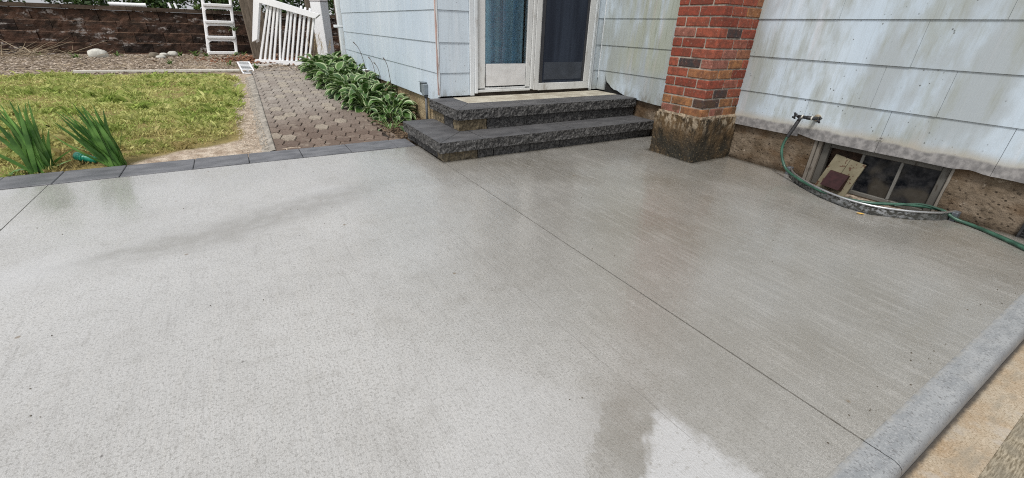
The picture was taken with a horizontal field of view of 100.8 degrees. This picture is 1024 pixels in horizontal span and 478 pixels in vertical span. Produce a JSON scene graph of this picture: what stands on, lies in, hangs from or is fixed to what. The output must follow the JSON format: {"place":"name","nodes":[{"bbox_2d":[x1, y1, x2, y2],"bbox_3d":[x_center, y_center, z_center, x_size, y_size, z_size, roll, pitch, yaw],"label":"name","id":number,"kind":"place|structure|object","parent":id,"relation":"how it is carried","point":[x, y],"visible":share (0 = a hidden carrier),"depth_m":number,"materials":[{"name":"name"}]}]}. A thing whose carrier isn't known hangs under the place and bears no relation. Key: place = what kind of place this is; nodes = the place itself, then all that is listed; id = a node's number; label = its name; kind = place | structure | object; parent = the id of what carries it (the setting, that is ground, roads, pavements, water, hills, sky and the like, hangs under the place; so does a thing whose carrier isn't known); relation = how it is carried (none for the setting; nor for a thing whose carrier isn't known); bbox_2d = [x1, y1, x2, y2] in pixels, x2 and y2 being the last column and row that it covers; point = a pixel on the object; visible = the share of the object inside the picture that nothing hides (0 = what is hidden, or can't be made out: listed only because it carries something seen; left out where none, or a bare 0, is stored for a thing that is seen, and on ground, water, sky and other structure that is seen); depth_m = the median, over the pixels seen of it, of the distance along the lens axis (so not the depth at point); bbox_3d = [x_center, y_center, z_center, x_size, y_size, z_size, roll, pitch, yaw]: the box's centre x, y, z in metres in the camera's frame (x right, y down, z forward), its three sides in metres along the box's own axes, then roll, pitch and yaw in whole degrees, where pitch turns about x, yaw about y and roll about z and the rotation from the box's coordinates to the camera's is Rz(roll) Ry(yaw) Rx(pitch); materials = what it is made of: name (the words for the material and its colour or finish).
{"place":"outdoors","nodes":[
{"label":"outdoors","id":0,"kind":"place"},
{"bbox_2d":[0,69,246,176],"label":"grass","id":1,"kind":"structure","parent":0,"point":[220,92],"depth_m":4.14,"materials":[{"name":"green plant"}]},
{"bbox_2d":[4,0,331,18],"label":"sky","id":2,"kind":"structure","parent":0,"point":[29,1],"materials":[{"name":"white"}]},
{"bbox_2d":[0,18,441,176],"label":"ground","id":3,"kind":"structure","parent":0,"point":[230,144],"depth_m":3.96,"materials":[{"name":"soil"}]},
{"bbox_2d":[0,100,76,176],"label":"iris","id":4,"kind":"object","parent":3,"relation":"on","point":[29,146],"visible":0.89,"depth_m":2.71,"materials":[{"name":"green plant"}]},
{"bbox_2d":[0,37,110,56],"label":"twig pile","id":5,"kind":"object","parent":3,"relation":"on","point":[21,50],"visible":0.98,"depth_m":6.74,"materials":[{"name":"brown wood"}]},
{"bbox_2d":[41,0,117,8],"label":"shrub","id":6,"kind":"object","parent":3,"relation":"on","point":[92,2],"visible":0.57,"depth_m":7.85,"materials":[{"name":"green plant"}]},
{"bbox_2d":[73,152,96,162],"bbox_3d":[-2.973,-0.569,2.951,0.138,0.075,0.060,1,27,-1],"label":"hose nozzle","id":7,"kind":"object","parent":3,"relation":"on","point":[77,156],"visible":0.77,"depth_m":2.93,"materials":[{"name":"green plastic"}]},
{"bbox_2d":[51,103,126,166],"bbox_3d":[-2.826,-0.696,2.850,0.377,0.438,0.126,-14,30,-28],"label":"iris","id":8,"kind":"object","parent":3,"relation":"on","point":[99,143],"visible":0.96,"depth_m":2.85,"materials":[{"name":"green plant"}]},
{"bbox_2d":[87,48,108,57],"bbox_3d":[-6.939,-3.096,7.098,0.263,0.177,0.246,-14,30,-28],"label":"boulder","id":9,"kind":"object","parent":3,"relation":"on","point":[95,52],"visible":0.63,"depth_m":7.03,"materials":[{"name":"stone"}]},
{"bbox_2d":[0,53,299,74],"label":"wood chips","id":10,"kind":"object","parent":3,"relation":"on","point":[108,60],"visible":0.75,"depth_m":6.45,"materials":[{"name":"brown wood"}]},
{"bbox_2d":[117,0,186,11],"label":"shrub","id":11,"kind":"object","parent":3,"relation":"on","point":[156,3],"visible":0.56,"depth_m":8.21,"materials":[{"name":"green plant"}]},
{"bbox_2d":[148,52,158,57],"bbox_3d":[-6.279,-3.220,7.423,0.158,0.100,0.139,-14,30,-28],"label":"stone","id":12,"kind":"object","parent":3,"relation":"on","point":[152,54],"visible":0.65,"depth_m":7.37,"materials":[{"name":"beige stone"}]},
{"bbox_2d":[72,69,239,72],"bbox_3d":[-4.762,-2.284,5.753,1.835,0.032,0.055,-11,29,-24],"label":"trim board","id":13,"kind":"object","parent":3,"relation":"on","point":[168,70],"depth_m":5.72,"materials":[{"name":"grey wood"}]},
{"bbox_2d":[0,1,339,54],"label":"retaining wall","id":14,"kind":"structure","parent":3,"relation":"on","point":[140,30],"depth_m":7.66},
{"bbox_2d":[108,2,146,6],"bbox_3d":[-6.966,-4.249,7.677,0.527,0.074,0.076,-13,30,-27],"label":"drain pipe","id":15,"kind":"object","parent":14,"relation":"on","point":[127,4],"visible":0.86,"depth_m":7.66,"materials":[{"name":"white plastic"}]},
{"bbox_2d":[167,51,177,56],"bbox_3d":[-6.072,-3.313,7.577,0.155,0.092,0.119,-14,30,-28],"label":"stone","id":16,"kind":"object","parent":3,"relation":"on","point":[172,53],"visible":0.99,"depth_m":7.54,"materials":[{"name":"white stone"}]},
{"bbox_2d":[0,139,415,189],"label":"patio edging","id":17,"kind":"object","parent":3,"relation":"on","point":[31,180],"visible":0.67,"depth_m":3.01,"materials":[{"name":"grey concrete"}]},
{"bbox_2d":[180,0,240,14],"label":"shrub","id":18,"kind":"object","parent":3,"relation":"on","point":[236,7],"visible":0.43,"depth_m":8.62,"materials":[{"name":"green plant"}]},
{"bbox_2d":[201,0,237,54],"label":"pool ladder","id":19,"kind":"object","parent":3,"relation":"on","point":[229,7],"visible":0.81,"depth_m":8.11,"materials":[{"name":"white plastic"}]},
{"bbox_2d":[152,54,311,65],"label":"dead leaves","id":20,"kind":"object","parent":3,"relation":"on","point":[250,59],"visible":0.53,"depth_m":7.50,"materials":[{"name":"brown plant"}]},
{"bbox_2d":[237,61,253,73],"bbox_3d":[-3.957,-2.550,6.306,0.170,0.145,0.412,-17,32,-33],"label":"floor grate","id":21,"kind":"object","parent":3,"relation":"on","point":[245,65],"visible":0.82,"depth_m":6.32,"materials":[{"name":"white plastic"}]},
{"bbox_2d":[232,74,266,150],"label":"sand crumbs","id":22,"kind":"object","parent":3,"relation":"on","point":[247,118],"visible":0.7,"depth_m":4.00,"materials":[{"name":"beige sand"}]},
{"bbox_2d":[239,0,272,58],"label":"timber post","id":23,"kind":"object","parent":3,"relation":"on","point":[246,6],"visible":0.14,"depth_m":7.51,"materials":[{"name":"wood"}]},
{"bbox_2d":[245,75,275,151],"bbox_3d":[-2.801,-1.461,4.611,0.142,0.276,3.352,-13,30,-28],"label":"path haunch","id":24,"kind":"object","parent":3,"relation":"on","point":[269,142],"visible":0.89,"depth_m":4.20,"materials":[{"name":"grey concrete"}]},
{"bbox_2d":[272,6,286,56],"bbox_3d":[-4.411,-4.042,7.955,0.159,1.267,0.159,-14,30,-28],"label":"timber post","id":25,"kind":"object","parent":3,"relation":"on","point":[282,39],"visible":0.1,"depth_m":8.01,"materials":[{"name":"wood"}]},
{"bbox_2d":[261,0,304,12],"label":"shrub","id":26,"kind":"object","parent":3,"relation":"on","point":[298,2],"visible":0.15,"depth_m":9.43,"materials":[{"name":"green plant"}]},
{"bbox_2d":[252,0,320,64],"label":"picket gate","id":27,"kind":"structure","parent":3,"relation":"on","point":[290,9],"depth_m":7.04,"materials":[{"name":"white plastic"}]},
{"bbox_2d":[304,0,317,55],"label":"timber post","id":28,"kind":"object","parent":3,"relation":"on","point":[307,6],"visible":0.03,"depth_m":8.10,"materials":[{"name":"brown wood"}]},
{"bbox_2d":[295,54,332,71],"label":"hosta","id":29,"kind":"object","parent":3,"relation":"on","point":[305,59],"visible":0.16,"depth_m":6.36,"materials":[{"name":"green plant"}]},
{"bbox_2d":[306,33,330,54],"bbox_3d":[-3.120,-3.086,6.910,0.329,0.525,0.212,-1,27,-6],"label":"grass seedhead","id":30,"kind":"object","parent":3,"relation":"on","point":[315,42],"depth_m":6.88,"materials":[{"name":"plant"}]},
{"bbox_2d":[309,0,334,58],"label":"gate post","id":31,"kind":"object","parent":3,"relation":"on","point":[322,28],"visible":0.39,"depth_m":7.58,"materials":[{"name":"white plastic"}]},
{"bbox_2d":[300,57,347,80],"bbox_3d":[-2.668,-2.403,6.082,0.650,0.386,0.662,1,27,-2],"label":"hosta","id":32,"kind":"object","parent":3,"relation":"on","point":[308,68],"visible":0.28,"depth_m":5.92,"materials":[{"name":"green plant"}]},
{"bbox_2d":[315,51,342,60],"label":"hosta","id":33,"kind":"object","parent":3,"relation":"on","point":[337,53],"visible":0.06,"depth_m":6.88,"materials":[{"name":"green plant"}]},
{"bbox_2d":[327,0,334,18],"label":"shrub","id":34,"kind":"object","parent":3,"relation":"on","point":[330,5],"visible":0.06,"depth_m":9.82,"materials":[{"name":"green plant"}]},
{"bbox_2d":[309,61,359,89],"bbox_3d":[-2.327,-2.115,5.629,0.665,0.426,0.689,-14,30,-28],"label":"hosta","id":35,"kind":"object","parent":3,"relation":"on","point":[320,77],"visible":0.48,"depth_m":5.52,"materials":[{"name":"green plant"}]},
{"bbox_2d":[320,53,356,71],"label":"hosta","id":36,"kind":"object","parent":3,"relation":"on","point":[347,59],"visible":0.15,"depth_m":6.38,"materials":[{"name":"green plant"}]},
{"bbox_2d":[330,63,365,76],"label":"hosta","id":37,"kind":"object","parent":3,"relation":"on","point":[359,70],"visible":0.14,"depth_m":5.87,"materials":[{"name":"green plant"}]},
{"bbox_2d":[324,73,373,100],"bbox_3d":[-1.975,-1.835,5.221,0.665,0.375,0.644,-14,30,-28],"label":"hosta","id":38,"kind":"object","parent":3,"relation":"on","point":[339,80],"visible":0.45,"depth_m":5.07,"materials":[{"name":"green plant"}]},
{"bbox_2d":[337,71,380,86],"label":"hosta","id":39,"kind":"object","parent":3,"relation":"on","point":[371,74],"visible":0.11,"depth_m":5.57,"materials":[{"name":"green plant"}]},
{"bbox_2d":[338,82,396,113],"bbox_3d":[-1.643,-1.592,4.800,0.657,0.405,0.652,-14,30,-28],"label":"hosta","id":40,"kind":"object","parent":3,"relation":"on","point":[359,105],"visible":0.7,"depth_m":4.66,"materials":[{"name":"green plant"}]},
{"bbox_2d":[357,79,397,99],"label":"hosta","id":41,"kind":"object","parent":3,"relation":"on","point":[388,88],"visible":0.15,"depth_m":5.17,"materials":[{"name":"green plant"}]},
{"bbox_2d":[369,90,409,111],"bbox_3d":[-1.376,-1.534,4.810,0.557,0.304,0.534,-14,30,-28],"label":"hosta","id":42,"kind":"object","parent":3,"relation":"on","point":[400,95],"visible":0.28,"depth_m":4.75,"materials":[{"name":"green plant"}]},
{"bbox_2d":[363,94,419,122],"bbox_3d":[-1.284,-1.369,4.522,0.578,0.372,0.611,5,27,6],"label":"hosta","id":43,"kind":"object","parent":3,"relation":"on","point":[395,112],"visible":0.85,"depth_m":4.39,"materials":[{"name":"green plant"}]},
{"bbox_2d":[369,115,419,138],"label":"bark mulch","id":44,"kind":"object","parent":3,"relation":"on","point":[400,132],"visible":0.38,"depth_m":4.13,"materials":[{"name":"brown wood"}]},
{"bbox_2d":[370,108,411,131],"bbox_3d":[-1.179,-1.154,4.172,0.378,0.234,0.435,-14,30,-28],"label":"hosta","id":45,"kind":"object","parent":44,"relation":"on","point":[390,125],"visible":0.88,"depth_m":4.16,"materials":[{"name":"green plant"}]},
{"bbox_2d":[403,90,653,161],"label":"stone steps","id":46,"kind":"structure","parent":3,"relation":"on","point":[458,128],"depth_m":3.79,"materials":[{"name":"stone"}]},
{"bbox_2d":[340,0,1023,235],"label":"house","id":47,"kind":"structure","parent":3,"relation":"on","point":[915,101],"depth_m":3.14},
{"bbox_2d":[333,0,340,50],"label":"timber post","id":48,"kind":"object","parent":47,"relation":"attached to","point":[336,24],"visible":0.07,"depth_m":8.19,"materials":[{"name":"wood"}]},
{"bbox_2d":[333,0,346,60],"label":"downspout","id":49,"kind":"object","parent":47,"relation":"attached to","point":[339,25],"visible":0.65,"depth_m":6.68,"materials":[{"name":"white paint"}]},
{"bbox_2d":[419,81,428,118],"bbox_3d":[-0.886,-1.349,4.275,0.056,0.456,0.147,-14,30,-28],"label":"outlet box","id":50,"kind":"object","parent":47,"relation":"attached to","point":[423,88],"visible":0.94,"depth_m":4.18,"materials":[{"name":"grey plastic"}]},
{"bbox_2d":[485,0,524,63],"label":"curtain","id":51,"kind":"object","parent":47,"relation":"hanging from","point":[504,21],"depth_m":4.13,"materials":[{"name":"teal fabric"}]},
{"bbox_2d":[473,0,596,96],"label":"sliding door","id":52,"kind":"structure","parent":47,"relation":"in","point":[558,36],"depth_m":4.33,"materials":[{"name":"paint"}]},
{"bbox_2d":[792,112,822,122],"bbox_3d":[2.139,-0.870,3.054,0.101,0.061,0.185,-14,30,-28],"label":"faucet","id":53,"kind":"object","parent":47,"relation":"attached to","point":[817,118],"visible":1,"depth_m":3.04,"materials":[{"name":"grey metal"}]},
{"bbox_2d":[780,121,1023,249],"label":"garden hose","id":54,"kind":"object","parent":53,"relation":"hanging from","point":[950,215],"visible":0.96,"depth_m":2.58,"materials":[{"name":"green rubber"}]},
{"bbox_2d":[815,154,866,196],"bbox_3d":[2.317,-0.451,3.012,0.119,0.268,0.246,-14,30,-28],"label":"vent cover","id":55,"kind":"object","parent":47,"relation":"on","point":[840,174],"visible":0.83,"depth_m":3.00,"materials":[{"name":"beige paint"}]},
{"bbox_2d":[785,166,961,220],"bbox_3d":[2.243,-0.241,2.851,0.415,0.186,1.014,-14,30,-28],"label":"window well","id":56,"kind":"object","parent":47,"relation":"attached to","point":[851,204],"depth_m":2.58,"materials":[{"name":"metal"}]},
{"bbox_2d":[802,140,955,210],"bbox_3d":[2.472,-0.415,2.909,0.170,0.400,0.800,-14,30,-28],"label":"basement window","id":57,"kind":"structure","parent":47,"relation":"in","point":[885,178],"depth_m":2.82,"materials":[{"name":"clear glass"}]},
{"bbox_2d":[1015,224,1023,237],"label":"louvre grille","id":58,"kind":"object","parent":47,"relation":"attached to","point":[1020,233],"visible":0.76,"depth_m":2.33,"materials":[{"name":"grey metal"}]},
{"bbox_2d":[825,292,1023,477],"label":"curb","id":59,"kind":"structure","parent":3,"relation":"on","point":[900,440],"depth_m":1.24,"materials":[{"name":"concrete"}]},
{"bbox_2d":[250,63,272,66],"bbox_3d":[-4.153,-2.882,7.020,0.300,0.028,0.320,-7,28,-18],"label":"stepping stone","id":60,"kind":"object","parent":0,"point":[264,65],"visible":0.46,"depth_m":6.95,"materials":[{"name":"grey stone"}]},
{"bbox_2d":[251,66,394,150],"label":"garden path","id":61,"kind":"structure","parent":0,"point":[298,108],"depth_m":4.37,"materials":[{"name":"grey brick"}]},
{"bbox_2d":[296,66,399,138],"bbox_3d":[-2.352,-1.915,5.534,0.055,0.283,4.618,-15,31,-31],"label":"path border","id":62,"kind":"object","parent":61,"relation":"on","point":[364,114],"visible":0.21,"depth_m":4.21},
{"bbox_2d":[0,136,1023,477],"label":"patio","id":63,"kind":"structure","parent":0,"point":[726,316],"depth_m":1.55,"materials":[{"name":"concrete"}]},
{"bbox_2d":[0,143,1021,447],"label":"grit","id":64,"kind":"object","parent":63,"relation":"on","point":[614,255],"visible":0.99,"depth_m":1.41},
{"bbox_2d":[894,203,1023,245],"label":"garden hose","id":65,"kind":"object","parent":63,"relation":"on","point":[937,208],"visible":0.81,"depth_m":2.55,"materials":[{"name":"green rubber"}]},
{"bbox_2d":[901,340,1023,477],"bbox_3d":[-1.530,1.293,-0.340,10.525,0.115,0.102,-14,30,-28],"label":"walk","id":66,"kind":"structure","parent":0,"point":[968,441],"depth_m":1.22,"materials":[{"name":"beige concrete"}]},
{"bbox_2d":[978,413,1023,477],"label":"driveway","id":67,"kind":"structure","parent":0,"point":[1006,460],"depth_m":1.14,"materials":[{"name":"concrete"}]}
]}

